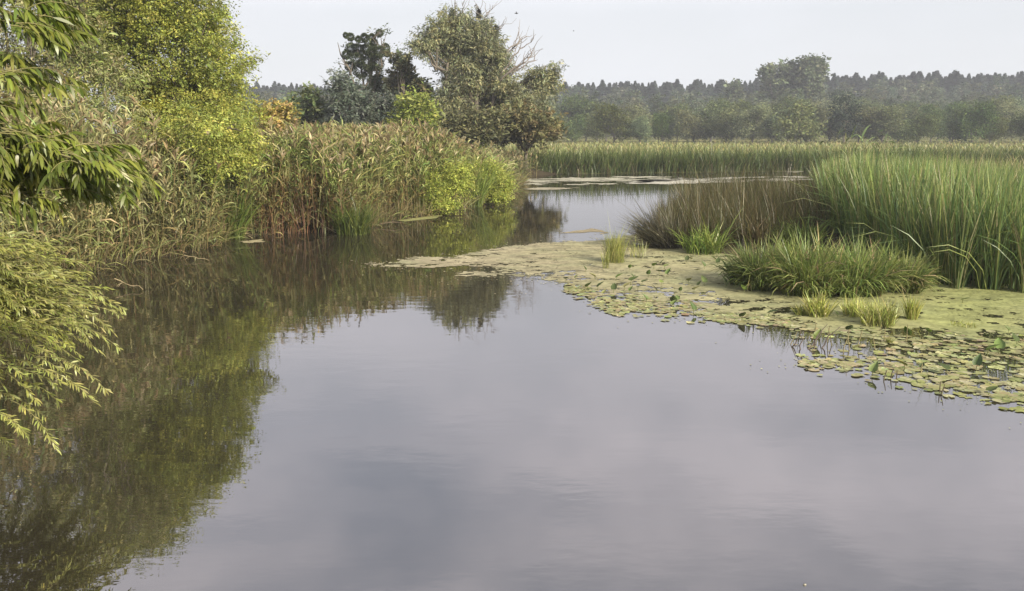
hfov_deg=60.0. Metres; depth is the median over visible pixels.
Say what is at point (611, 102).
broadleaf tree
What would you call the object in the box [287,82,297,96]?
spruce tree
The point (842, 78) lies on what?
spruce tree
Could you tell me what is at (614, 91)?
broadleaf tree
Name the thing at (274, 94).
spruce tree
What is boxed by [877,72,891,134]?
spruce tree
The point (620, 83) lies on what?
spruce tree
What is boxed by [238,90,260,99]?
broadleaf tree
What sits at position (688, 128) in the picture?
bushy tree
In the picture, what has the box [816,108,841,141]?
bushy tree
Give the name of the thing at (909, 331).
lily leaf
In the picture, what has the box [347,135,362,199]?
reed stalk
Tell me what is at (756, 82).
spruce tree
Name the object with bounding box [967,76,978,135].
spruce tree
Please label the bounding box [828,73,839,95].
spruce tree
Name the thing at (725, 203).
brown sedge
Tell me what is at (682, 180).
floating weed
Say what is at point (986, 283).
cattail plant
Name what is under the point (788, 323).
lily pads
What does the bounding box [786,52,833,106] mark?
poplar tree
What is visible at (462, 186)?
hop vine
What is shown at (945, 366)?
lily leaf
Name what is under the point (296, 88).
spruce tree
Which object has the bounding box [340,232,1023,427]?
duckweed
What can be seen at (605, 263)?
grass tuft
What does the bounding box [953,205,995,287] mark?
cattail plant
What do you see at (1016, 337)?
lily leaf
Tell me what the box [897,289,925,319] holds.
grass tuft
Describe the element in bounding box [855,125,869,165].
reed stalk
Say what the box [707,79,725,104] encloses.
spruce tree
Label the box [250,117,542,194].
reed bed
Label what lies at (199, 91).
maple tree
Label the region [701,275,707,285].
lily leaf
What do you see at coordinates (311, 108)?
hazel bush
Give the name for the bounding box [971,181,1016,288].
cattail plant
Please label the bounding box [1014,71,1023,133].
spruce tree
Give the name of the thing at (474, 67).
crack willow
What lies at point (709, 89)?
spruce tree
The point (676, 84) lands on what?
spruce tree
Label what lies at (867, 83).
spruce tree
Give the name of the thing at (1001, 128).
bushy tree
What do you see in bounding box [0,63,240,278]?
reed bed
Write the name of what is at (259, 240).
floating weed
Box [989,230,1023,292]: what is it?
cattail plant
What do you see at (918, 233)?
cattail plant
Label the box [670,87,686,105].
broadleaf tree
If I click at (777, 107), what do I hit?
bushy tree
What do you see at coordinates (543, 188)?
floating weed
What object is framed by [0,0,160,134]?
willow tree
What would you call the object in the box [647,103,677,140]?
bushy tree
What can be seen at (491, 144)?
reed stalk
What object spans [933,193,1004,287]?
cattail plant
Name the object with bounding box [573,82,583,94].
spruce tree
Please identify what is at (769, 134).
bushy tree
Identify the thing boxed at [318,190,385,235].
sedge clump
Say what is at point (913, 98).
broadleaf tree
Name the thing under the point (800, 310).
grass tuft
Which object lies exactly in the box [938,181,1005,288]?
cattail plant
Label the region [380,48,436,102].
elm tree
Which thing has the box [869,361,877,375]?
lily leaf
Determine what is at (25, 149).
almond willow
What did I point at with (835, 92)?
broadleaf tree
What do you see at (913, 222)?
cattail plant
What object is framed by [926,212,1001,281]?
cattail plant
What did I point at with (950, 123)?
bushy tree
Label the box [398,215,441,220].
floating weed
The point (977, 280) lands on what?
cattail plant
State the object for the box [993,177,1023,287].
cattail plant
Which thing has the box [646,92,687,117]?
broadleaf tree
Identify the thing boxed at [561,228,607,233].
floating weed
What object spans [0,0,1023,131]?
sky
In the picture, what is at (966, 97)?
broadleaf tree
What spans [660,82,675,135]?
spruce tree
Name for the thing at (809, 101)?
bushy tree
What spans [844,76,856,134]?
spruce tree
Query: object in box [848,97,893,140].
bushy tree
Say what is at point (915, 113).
bushy tree
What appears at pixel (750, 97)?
broadleaf tree
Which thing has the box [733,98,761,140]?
bushy tree
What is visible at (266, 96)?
broadleaf tree
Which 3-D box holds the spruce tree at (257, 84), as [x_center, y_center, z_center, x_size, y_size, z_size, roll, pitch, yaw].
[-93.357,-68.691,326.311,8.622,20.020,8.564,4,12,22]
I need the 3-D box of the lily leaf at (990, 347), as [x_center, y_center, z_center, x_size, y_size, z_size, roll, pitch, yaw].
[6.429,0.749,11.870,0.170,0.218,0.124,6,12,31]
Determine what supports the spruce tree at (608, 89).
on the ground at (726, 250)
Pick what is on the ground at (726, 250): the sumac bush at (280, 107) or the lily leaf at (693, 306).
the sumac bush at (280, 107)
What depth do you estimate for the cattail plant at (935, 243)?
17.20 m
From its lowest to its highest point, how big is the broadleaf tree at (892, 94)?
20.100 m
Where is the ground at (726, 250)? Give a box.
[19,133,1023,283]
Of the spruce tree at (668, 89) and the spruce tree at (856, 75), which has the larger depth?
the spruce tree at (856, 75)
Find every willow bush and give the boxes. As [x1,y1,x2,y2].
[314,67,405,127]
[493,94,570,169]
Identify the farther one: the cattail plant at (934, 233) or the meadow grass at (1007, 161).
the meadow grass at (1007, 161)
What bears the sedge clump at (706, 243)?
in the water
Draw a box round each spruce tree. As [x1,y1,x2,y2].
[254,81,262,91]
[265,87,278,105]
[271,81,282,95]
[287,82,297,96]
[295,83,300,96]
[555,81,572,105]
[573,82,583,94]
[585,83,592,95]
[588,82,595,95]
[594,79,605,99]
[599,83,612,135]
[618,81,627,108]
[624,81,630,92]
[630,81,641,135]
[639,83,650,111]
[647,82,660,112]
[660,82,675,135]
[672,79,685,135]
[687,80,704,101]
[697,80,702,89]
[701,83,709,105]
[705,84,711,135]
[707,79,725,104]
[746,80,751,92]
[746,83,756,101]
[753,78,760,89]
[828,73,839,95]
[838,76,848,90]
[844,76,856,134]
[853,72,860,133]
[865,78,871,89]
[869,74,874,84]
[870,71,884,93]
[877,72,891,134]
[892,75,906,135]
[901,75,926,102]
[906,71,915,87]
[911,71,926,85]
[925,72,930,81]
[926,71,936,104]
[934,70,942,85]
[934,76,948,95]
[943,71,966,101]
[944,73,957,100]
[966,74,971,84]
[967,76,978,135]
[972,73,986,91]
[986,74,990,85]
[989,72,997,83]
[990,73,1003,95]
[1000,73,1009,88]
[1009,75,1019,88]
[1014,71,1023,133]
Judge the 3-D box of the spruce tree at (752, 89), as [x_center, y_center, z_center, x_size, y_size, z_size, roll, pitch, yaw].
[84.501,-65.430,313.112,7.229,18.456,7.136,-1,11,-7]
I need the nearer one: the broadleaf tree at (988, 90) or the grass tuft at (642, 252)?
the grass tuft at (642, 252)
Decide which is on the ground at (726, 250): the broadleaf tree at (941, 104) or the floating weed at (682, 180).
the broadleaf tree at (941, 104)
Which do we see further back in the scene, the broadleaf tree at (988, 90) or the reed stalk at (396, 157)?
the broadleaf tree at (988, 90)
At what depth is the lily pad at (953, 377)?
10.84 m
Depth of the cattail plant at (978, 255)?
16.70 m
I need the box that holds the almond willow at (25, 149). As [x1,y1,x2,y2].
[0,0,165,233]
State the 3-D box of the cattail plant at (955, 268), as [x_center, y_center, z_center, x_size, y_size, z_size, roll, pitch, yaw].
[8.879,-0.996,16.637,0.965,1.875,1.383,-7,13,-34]
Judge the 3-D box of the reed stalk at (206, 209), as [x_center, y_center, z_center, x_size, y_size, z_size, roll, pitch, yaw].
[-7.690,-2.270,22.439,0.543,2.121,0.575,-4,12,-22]
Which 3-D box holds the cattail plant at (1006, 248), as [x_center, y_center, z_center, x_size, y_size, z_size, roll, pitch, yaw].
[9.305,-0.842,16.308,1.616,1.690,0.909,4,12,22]
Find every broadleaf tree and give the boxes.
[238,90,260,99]
[248,91,273,103]
[261,89,286,104]
[276,88,297,102]
[550,84,584,114]
[566,87,601,135]
[596,87,632,136]
[598,96,623,138]
[619,89,650,118]
[619,90,650,138]
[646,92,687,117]
[649,93,680,112]
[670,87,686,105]
[678,90,701,129]
[679,90,705,139]
[700,93,725,111]
[702,95,722,138]
[728,92,754,137]
[748,96,768,131]
[781,87,818,107]
[794,94,831,107]
[823,89,868,109]
[826,82,855,101]
[868,76,900,105]
[880,95,903,138]
[890,79,942,108]
[904,94,925,108]
[914,78,946,111]
[932,96,950,137]
[946,94,976,119]
[955,80,1009,132]
[968,91,995,130]
[980,74,1020,100]
[995,80,1023,135]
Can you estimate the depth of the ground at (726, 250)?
26.20 m
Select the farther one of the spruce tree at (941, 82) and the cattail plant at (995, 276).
the spruce tree at (941, 82)
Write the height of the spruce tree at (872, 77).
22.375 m
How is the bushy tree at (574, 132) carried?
on the ground at (726, 250)
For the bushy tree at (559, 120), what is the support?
on the ground at (726, 250)
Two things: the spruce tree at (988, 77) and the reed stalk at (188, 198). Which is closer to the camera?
the reed stalk at (188, 198)
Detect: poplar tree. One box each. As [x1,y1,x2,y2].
[327,23,398,108]
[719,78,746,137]
[753,58,799,105]
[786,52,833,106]
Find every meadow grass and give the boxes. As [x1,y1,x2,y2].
[880,145,1023,174]
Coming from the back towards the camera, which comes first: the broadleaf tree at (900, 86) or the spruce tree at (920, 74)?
the spruce tree at (920, 74)
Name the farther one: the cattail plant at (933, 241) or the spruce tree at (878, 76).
the spruce tree at (878, 76)
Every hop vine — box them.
[394,157,483,214]
[465,154,519,205]
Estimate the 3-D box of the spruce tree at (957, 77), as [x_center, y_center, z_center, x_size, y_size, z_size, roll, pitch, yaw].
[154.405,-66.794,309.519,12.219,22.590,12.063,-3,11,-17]
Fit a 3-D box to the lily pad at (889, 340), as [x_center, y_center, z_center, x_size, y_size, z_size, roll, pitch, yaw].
[5.341,0.633,12.602,0.223,0.125,0.182,0,11,0]
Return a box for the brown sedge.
[647,148,847,248]
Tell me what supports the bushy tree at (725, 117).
on the ground at (726, 250)
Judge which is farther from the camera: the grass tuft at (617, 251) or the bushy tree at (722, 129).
the bushy tree at (722, 129)
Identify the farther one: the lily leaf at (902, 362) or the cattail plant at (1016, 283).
the cattail plant at (1016, 283)
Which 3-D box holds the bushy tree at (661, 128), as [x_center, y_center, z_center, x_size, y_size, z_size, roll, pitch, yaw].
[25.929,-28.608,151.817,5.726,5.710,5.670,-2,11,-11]
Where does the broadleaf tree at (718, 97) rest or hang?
on the ground at (726, 250)
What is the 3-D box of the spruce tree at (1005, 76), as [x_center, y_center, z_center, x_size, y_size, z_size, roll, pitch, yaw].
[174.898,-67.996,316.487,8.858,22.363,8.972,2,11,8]
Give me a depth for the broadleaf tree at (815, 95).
229.40 m
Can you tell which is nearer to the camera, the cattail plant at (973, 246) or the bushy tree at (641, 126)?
the cattail plant at (973, 246)
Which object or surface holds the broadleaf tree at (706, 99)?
on the ground at (726, 250)
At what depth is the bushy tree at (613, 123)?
144.47 m
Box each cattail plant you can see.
[865,169,943,260]
[871,205,930,263]
[876,186,966,282]
[884,179,960,283]
[887,180,972,264]
[891,179,959,284]
[898,181,961,281]
[901,184,943,266]
[910,179,955,284]
[914,191,975,264]
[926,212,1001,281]
[929,191,1022,286]
[929,210,1004,287]
[930,183,990,287]
[930,205,973,283]
[932,164,1011,289]
[933,188,982,284]
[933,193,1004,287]
[936,181,1000,288]
[937,209,1001,267]
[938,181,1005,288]
[948,196,1011,287]
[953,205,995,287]
[954,203,999,285]
[958,165,1023,283]
[961,208,1012,287]
[962,174,1023,288]
[971,177,1022,289]
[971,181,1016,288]
[975,182,1023,286]
[975,210,1023,269]
[978,211,1018,289]
[985,172,1023,289]
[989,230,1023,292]
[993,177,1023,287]
[994,190,1023,290]
[1000,177,1023,292]
[1001,173,1022,291]
[1006,217,1023,291]
[1014,196,1023,263]
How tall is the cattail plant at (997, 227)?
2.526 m
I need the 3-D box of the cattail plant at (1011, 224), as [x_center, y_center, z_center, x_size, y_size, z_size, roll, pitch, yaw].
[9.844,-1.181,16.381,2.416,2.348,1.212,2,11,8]
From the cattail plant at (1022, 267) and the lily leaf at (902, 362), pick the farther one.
the cattail plant at (1022, 267)
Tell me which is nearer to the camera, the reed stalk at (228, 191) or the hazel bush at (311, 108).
the reed stalk at (228, 191)
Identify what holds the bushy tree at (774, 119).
on the ground at (726, 250)
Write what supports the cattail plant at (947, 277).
in the water
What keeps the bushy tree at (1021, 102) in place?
on the ground at (726, 250)
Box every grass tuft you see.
[596,246,612,267]
[597,218,633,262]
[629,237,649,257]
[791,302,807,315]
[797,286,838,317]
[839,293,867,317]
[853,294,904,327]
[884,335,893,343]
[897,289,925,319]
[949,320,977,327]
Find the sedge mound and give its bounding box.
[704,224,952,302]
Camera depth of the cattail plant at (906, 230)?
17.97 m
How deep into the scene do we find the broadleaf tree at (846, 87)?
280.57 m
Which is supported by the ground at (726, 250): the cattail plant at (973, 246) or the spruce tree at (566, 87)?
the spruce tree at (566, 87)
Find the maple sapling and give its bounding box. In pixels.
[128,79,171,136]
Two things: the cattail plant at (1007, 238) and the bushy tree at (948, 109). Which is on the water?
the cattail plant at (1007, 238)
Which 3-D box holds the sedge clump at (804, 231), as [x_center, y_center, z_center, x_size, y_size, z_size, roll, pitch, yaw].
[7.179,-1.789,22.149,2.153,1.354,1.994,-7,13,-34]
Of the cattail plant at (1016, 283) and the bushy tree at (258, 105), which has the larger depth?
the bushy tree at (258, 105)
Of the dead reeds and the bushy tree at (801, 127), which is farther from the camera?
the bushy tree at (801, 127)
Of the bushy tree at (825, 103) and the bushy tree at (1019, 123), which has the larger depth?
the bushy tree at (825, 103)
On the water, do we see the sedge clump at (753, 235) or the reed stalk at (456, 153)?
the reed stalk at (456, 153)
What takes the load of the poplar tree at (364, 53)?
on the ground at (726, 250)
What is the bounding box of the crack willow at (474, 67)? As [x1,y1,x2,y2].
[401,0,568,144]
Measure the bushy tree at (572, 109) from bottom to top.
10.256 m
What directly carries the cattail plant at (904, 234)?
on the water
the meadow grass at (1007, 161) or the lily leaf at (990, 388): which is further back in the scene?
the meadow grass at (1007, 161)
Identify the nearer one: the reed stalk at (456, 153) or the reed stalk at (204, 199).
the reed stalk at (204, 199)
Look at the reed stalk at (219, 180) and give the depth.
21.63 m
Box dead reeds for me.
[237,156,369,233]
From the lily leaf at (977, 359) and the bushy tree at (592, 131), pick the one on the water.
the lily leaf at (977, 359)
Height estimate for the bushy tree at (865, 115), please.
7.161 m
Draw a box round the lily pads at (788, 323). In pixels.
[563,283,1023,373]
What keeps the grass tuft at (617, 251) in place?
on the water
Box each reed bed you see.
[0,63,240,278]
[93,112,470,238]
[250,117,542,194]
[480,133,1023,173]
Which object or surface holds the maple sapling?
on the ground at (726, 250)
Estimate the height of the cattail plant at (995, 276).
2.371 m
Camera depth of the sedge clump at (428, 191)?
30.52 m
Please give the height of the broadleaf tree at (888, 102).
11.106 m
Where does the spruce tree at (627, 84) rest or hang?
on the ground at (726, 250)
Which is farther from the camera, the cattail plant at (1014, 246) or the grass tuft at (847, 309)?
the cattail plant at (1014, 246)
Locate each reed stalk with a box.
[175,138,200,237]
[179,155,202,222]
[188,129,207,221]
[189,149,217,236]
[196,160,222,245]
[198,165,213,240]
[222,148,236,218]
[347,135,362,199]
[374,129,385,208]
[387,141,404,209]
[387,155,409,207]
[403,131,415,197]
[426,132,438,188]
[448,134,462,200]
[468,138,496,198]
[473,139,481,179]
[815,138,835,197]
[836,124,857,172]
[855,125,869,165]
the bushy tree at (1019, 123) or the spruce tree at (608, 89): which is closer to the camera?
the bushy tree at (1019, 123)
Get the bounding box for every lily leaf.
[611,283,616,292]
[690,301,696,313]
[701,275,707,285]
[813,329,821,343]
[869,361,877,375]
[896,359,907,369]
[904,326,911,338]
[938,363,950,373]
[972,353,982,370]
[986,344,999,355]
[986,386,997,394]
[994,338,1005,353]
[1012,333,1019,344]
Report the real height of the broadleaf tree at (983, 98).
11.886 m
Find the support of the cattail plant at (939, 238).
on the water
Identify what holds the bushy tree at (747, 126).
on the ground at (726, 250)
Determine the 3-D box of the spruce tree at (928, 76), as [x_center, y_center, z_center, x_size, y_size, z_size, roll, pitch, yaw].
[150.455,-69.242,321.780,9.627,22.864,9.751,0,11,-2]
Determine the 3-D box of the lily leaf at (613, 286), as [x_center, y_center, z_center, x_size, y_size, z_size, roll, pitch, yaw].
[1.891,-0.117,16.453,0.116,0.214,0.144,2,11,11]
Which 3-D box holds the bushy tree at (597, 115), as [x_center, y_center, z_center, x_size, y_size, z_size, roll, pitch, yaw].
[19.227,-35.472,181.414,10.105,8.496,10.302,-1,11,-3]
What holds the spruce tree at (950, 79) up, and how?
on the ground at (726, 250)
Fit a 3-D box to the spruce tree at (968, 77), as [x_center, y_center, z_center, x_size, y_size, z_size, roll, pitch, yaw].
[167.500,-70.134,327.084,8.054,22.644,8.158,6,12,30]
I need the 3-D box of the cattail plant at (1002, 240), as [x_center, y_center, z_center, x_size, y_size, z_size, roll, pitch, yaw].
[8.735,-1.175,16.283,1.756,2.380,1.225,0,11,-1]
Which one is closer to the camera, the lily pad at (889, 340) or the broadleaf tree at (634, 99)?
the lily pad at (889, 340)
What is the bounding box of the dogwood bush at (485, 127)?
[433,101,518,153]
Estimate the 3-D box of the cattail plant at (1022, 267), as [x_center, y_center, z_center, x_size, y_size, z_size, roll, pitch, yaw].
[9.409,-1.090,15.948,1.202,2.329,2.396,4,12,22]
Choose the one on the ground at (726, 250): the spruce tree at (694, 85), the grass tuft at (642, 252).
the spruce tree at (694, 85)
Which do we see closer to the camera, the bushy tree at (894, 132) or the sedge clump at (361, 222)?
the sedge clump at (361, 222)
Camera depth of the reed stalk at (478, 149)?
33.97 m
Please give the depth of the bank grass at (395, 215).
22.09 m
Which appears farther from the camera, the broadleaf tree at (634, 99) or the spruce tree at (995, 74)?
the spruce tree at (995, 74)
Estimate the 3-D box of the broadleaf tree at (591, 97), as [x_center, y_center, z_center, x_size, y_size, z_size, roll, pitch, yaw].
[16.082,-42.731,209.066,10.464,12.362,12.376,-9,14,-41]
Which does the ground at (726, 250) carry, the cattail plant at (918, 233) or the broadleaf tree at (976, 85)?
the broadleaf tree at (976, 85)
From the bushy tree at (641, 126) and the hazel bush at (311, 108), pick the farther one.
the bushy tree at (641, 126)
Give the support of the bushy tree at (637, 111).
on the ground at (726, 250)
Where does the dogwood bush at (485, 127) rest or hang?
on the ground at (726, 250)
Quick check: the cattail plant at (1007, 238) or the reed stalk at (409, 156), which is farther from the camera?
the reed stalk at (409, 156)
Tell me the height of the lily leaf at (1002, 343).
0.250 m
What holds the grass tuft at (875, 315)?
on the water
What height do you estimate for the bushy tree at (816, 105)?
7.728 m
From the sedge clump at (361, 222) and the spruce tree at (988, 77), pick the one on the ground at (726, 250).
the spruce tree at (988, 77)
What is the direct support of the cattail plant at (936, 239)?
in the water
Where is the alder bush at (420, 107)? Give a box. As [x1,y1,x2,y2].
[384,81,446,132]
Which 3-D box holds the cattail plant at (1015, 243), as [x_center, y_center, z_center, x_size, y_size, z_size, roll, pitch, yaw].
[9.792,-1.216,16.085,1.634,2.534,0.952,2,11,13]
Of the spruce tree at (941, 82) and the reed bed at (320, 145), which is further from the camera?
the spruce tree at (941, 82)
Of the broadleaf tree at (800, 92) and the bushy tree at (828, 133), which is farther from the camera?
the broadleaf tree at (800, 92)
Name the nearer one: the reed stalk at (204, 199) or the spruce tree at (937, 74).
the reed stalk at (204, 199)
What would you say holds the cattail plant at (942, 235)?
on the water
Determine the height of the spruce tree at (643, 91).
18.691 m
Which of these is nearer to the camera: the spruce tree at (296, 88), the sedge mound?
the sedge mound
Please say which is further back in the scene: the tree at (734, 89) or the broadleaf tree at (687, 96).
the broadleaf tree at (687, 96)
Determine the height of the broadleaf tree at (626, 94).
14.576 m
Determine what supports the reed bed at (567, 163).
on the water
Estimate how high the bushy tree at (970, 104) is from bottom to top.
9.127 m
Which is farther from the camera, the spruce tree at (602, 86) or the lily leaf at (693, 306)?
the spruce tree at (602, 86)
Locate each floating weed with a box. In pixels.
[241,239,264,242]
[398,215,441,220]
[522,176,694,184]
[524,187,577,189]
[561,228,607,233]
[625,176,813,183]
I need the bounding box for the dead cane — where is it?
[104,278,142,289]
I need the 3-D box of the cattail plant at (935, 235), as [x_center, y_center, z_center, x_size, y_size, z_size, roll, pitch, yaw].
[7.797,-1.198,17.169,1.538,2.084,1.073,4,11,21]
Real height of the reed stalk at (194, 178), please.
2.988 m
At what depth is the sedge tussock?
22.51 m
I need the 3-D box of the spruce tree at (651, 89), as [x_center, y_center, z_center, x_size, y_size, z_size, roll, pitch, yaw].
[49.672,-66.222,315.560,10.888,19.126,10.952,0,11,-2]
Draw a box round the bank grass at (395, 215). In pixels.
[22,169,532,296]
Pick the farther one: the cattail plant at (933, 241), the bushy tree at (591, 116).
the bushy tree at (591, 116)
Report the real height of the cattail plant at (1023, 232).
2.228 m
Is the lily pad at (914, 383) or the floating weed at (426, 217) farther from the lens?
the floating weed at (426, 217)
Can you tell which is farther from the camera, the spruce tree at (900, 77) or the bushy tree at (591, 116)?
the spruce tree at (900, 77)
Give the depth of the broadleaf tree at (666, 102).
280.48 m
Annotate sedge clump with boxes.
[209,184,282,239]
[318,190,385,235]
[398,157,464,214]
[449,144,509,207]
[664,209,741,254]
[724,200,788,245]
[765,213,841,245]
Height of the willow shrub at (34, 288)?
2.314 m
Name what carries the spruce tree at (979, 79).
on the ground at (726, 250)
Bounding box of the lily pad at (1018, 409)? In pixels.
[1009,407,1023,411]
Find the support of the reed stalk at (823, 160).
on the ground at (726, 250)
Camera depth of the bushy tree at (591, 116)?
181.56 m
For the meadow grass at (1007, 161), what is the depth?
56.35 m
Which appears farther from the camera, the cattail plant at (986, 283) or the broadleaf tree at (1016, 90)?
the broadleaf tree at (1016, 90)
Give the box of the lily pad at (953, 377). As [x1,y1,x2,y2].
[945,375,958,378]
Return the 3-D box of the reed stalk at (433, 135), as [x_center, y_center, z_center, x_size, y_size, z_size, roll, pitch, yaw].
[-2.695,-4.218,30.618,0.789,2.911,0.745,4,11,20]
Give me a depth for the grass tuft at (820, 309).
14.31 m
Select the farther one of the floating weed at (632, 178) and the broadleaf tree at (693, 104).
the broadleaf tree at (693, 104)
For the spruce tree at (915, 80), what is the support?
on the ground at (726, 250)
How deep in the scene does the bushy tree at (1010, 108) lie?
153.19 m
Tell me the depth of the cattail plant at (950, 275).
16.90 m
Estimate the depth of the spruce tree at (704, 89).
316.68 m
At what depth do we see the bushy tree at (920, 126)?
138.16 m
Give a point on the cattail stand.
(879, 184)
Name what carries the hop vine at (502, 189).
on the ground at (726, 250)
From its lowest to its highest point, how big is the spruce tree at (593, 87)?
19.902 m
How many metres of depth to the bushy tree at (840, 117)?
146.21 m
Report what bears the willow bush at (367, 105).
on the ground at (726, 250)
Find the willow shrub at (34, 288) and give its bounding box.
[0,220,126,454]
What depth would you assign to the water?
8.70 m
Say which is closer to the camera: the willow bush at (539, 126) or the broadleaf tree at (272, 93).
the willow bush at (539, 126)
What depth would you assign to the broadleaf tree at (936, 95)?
265.96 m
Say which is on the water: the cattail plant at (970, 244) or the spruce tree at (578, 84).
the cattail plant at (970, 244)
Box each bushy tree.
[246,98,276,124]
[537,99,567,141]
[546,112,565,141]
[555,93,596,139]
[562,113,587,141]
[579,100,604,140]
[582,109,609,141]
[584,103,621,140]
[587,102,639,142]
[618,102,653,141]
[624,115,652,142]
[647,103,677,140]
[649,112,677,142]
[668,102,697,141]
[675,109,710,142]
[690,99,735,141]
[702,106,750,142]
[704,97,733,140]
[709,101,739,140]
[727,101,774,142]
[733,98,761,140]
[756,113,784,141]
[761,94,796,141]
[763,98,823,142]
[771,99,827,142]
[789,98,819,141]
[790,100,826,141]
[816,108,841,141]
[817,94,852,140]
[824,90,866,143]
[840,103,883,142]
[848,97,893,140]
[856,104,910,142]
[886,101,919,137]
[886,117,911,141]
[893,112,942,142]
[903,100,941,137]
[910,100,950,141]
[938,100,976,141]
[941,102,974,143]
[945,100,983,141]
[950,99,1002,143]
[979,113,1011,143]
[989,94,1022,138]
[996,99,1023,143]
[1000,95,1023,141]
[1004,110,1023,139]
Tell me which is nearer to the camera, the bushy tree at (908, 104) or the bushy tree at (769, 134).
the bushy tree at (769, 134)
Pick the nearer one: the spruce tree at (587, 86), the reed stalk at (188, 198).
the reed stalk at (188, 198)
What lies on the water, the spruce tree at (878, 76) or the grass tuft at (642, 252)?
the grass tuft at (642, 252)
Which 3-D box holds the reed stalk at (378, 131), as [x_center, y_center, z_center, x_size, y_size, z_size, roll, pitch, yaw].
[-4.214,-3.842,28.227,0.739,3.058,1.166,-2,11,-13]
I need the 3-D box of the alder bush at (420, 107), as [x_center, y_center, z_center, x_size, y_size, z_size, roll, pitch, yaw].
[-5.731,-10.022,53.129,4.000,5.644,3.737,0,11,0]
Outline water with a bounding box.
[0,171,1023,590]
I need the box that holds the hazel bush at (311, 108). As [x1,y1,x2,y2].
[271,81,337,127]
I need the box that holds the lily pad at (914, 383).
[911,382,922,386]
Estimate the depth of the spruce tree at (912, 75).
320.73 m
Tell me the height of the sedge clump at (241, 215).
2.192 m
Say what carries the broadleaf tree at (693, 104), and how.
on the ground at (726, 250)
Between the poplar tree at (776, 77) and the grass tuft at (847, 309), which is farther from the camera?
the poplar tree at (776, 77)
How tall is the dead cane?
0.188 m
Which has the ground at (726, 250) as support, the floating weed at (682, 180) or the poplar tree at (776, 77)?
the poplar tree at (776, 77)
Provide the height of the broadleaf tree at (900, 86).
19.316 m
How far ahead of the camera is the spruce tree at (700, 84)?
324.73 m
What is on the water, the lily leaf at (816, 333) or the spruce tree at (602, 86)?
the lily leaf at (816, 333)
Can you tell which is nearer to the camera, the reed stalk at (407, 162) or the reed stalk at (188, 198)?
the reed stalk at (188, 198)
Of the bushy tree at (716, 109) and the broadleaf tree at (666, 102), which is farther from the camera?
the broadleaf tree at (666, 102)
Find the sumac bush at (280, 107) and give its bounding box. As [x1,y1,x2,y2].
[250,96,302,134]
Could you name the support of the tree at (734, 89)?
on the ground at (726, 250)
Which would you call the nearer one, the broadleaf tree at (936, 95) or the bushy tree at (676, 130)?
the bushy tree at (676, 130)
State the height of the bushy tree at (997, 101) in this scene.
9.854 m
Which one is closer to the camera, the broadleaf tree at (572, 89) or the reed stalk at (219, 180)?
the reed stalk at (219, 180)
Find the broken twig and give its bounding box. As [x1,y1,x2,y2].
[791,325,839,348]
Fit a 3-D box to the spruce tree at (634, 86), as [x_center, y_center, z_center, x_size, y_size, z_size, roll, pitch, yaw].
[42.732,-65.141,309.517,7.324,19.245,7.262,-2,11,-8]
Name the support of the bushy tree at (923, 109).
on the ground at (726, 250)
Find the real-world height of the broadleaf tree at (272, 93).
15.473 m
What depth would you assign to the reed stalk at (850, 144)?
25.23 m
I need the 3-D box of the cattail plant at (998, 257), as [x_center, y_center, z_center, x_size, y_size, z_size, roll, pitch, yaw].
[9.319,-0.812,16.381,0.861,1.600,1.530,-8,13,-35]
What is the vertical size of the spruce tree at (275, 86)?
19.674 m
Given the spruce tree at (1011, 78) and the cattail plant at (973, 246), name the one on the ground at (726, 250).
the spruce tree at (1011, 78)
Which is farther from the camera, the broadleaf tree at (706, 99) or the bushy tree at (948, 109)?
the broadleaf tree at (706, 99)
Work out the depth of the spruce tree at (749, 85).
319.62 m
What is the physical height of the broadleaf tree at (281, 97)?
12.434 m
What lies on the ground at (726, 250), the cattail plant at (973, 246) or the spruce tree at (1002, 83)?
the spruce tree at (1002, 83)
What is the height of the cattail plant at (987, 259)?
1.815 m
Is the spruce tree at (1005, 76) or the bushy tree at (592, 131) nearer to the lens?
the bushy tree at (592, 131)
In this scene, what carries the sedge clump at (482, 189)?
on the ground at (726, 250)
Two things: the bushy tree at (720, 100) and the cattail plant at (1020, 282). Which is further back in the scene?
the bushy tree at (720, 100)
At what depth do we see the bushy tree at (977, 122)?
138.51 m
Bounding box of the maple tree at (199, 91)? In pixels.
[33,0,278,200]
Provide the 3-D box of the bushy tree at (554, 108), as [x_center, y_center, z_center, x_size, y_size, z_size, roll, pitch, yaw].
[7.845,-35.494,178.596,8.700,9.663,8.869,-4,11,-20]
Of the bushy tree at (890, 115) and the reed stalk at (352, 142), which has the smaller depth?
the reed stalk at (352, 142)
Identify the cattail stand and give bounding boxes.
[779,145,1023,288]
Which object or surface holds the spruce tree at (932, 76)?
on the ground at (726, 250)
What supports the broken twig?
on the water
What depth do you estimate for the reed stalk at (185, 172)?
22.22 m
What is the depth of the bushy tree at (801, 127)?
136.21 m
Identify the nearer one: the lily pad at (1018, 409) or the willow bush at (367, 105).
the lily pad at (1018, 409)
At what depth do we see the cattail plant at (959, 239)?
17.02 m
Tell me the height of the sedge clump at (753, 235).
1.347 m
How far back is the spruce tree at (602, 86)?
318.62 m
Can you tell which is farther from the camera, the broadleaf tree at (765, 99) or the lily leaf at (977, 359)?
the broadleaf tree at (765, 99)

